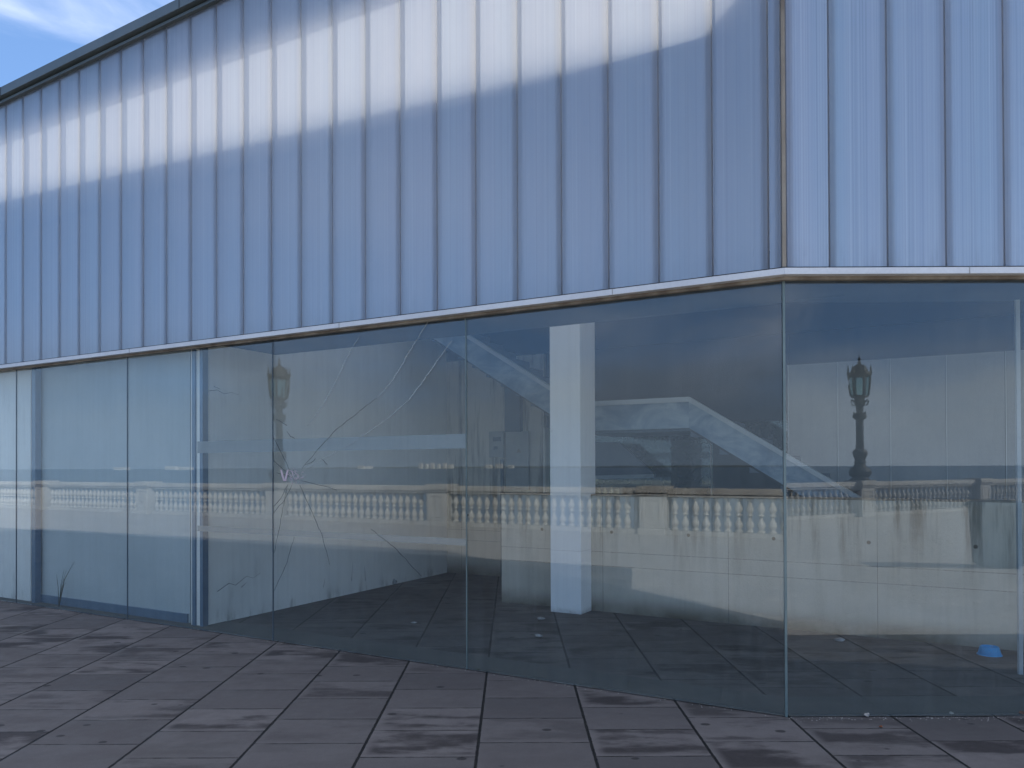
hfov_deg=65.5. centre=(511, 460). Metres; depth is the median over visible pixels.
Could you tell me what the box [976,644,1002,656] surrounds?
pet bowl
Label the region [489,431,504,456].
meter box
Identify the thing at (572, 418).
column
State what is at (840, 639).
paper scrap
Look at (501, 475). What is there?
conduit
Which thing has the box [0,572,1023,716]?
indoor floor
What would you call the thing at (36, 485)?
edge post
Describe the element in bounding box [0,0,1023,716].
pavilion
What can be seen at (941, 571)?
parapet wall
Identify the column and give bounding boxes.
[550,322,594,613]
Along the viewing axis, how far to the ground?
4.56 m
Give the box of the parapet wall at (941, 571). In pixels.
[501,492,1023,650]
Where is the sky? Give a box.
[0,0,173,86]
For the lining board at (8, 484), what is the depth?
8.82 m
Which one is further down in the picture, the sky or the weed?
the weed
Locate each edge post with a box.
[32,367,40,602]
[192,348,207,626]
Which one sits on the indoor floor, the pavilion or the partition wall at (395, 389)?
the partition wall at (395, 389)
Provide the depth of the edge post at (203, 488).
7.29 m
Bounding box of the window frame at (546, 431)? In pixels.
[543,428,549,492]
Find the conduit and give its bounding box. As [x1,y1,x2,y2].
[500,459,503,576]
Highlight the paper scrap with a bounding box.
[834,637,844,641]
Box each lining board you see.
[0,368,31,600]
[41,350,190,622]
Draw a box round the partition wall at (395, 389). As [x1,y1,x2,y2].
[191,339,446,625]
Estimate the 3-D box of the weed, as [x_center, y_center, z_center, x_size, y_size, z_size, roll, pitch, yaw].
[-4.669,1.286,8.309,0.161,0.499,0.363,0,-1,-34]
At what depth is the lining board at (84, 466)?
7.97 m
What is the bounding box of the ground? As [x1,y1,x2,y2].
[0,601,1023,767]
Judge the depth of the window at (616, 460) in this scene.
9.42 m
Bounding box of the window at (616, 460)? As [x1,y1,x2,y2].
[595,442,655,478]
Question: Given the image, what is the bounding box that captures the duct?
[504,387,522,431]
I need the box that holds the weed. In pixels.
[56,562,74,605]
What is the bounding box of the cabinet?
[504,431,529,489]
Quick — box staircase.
[431,334,862,497]

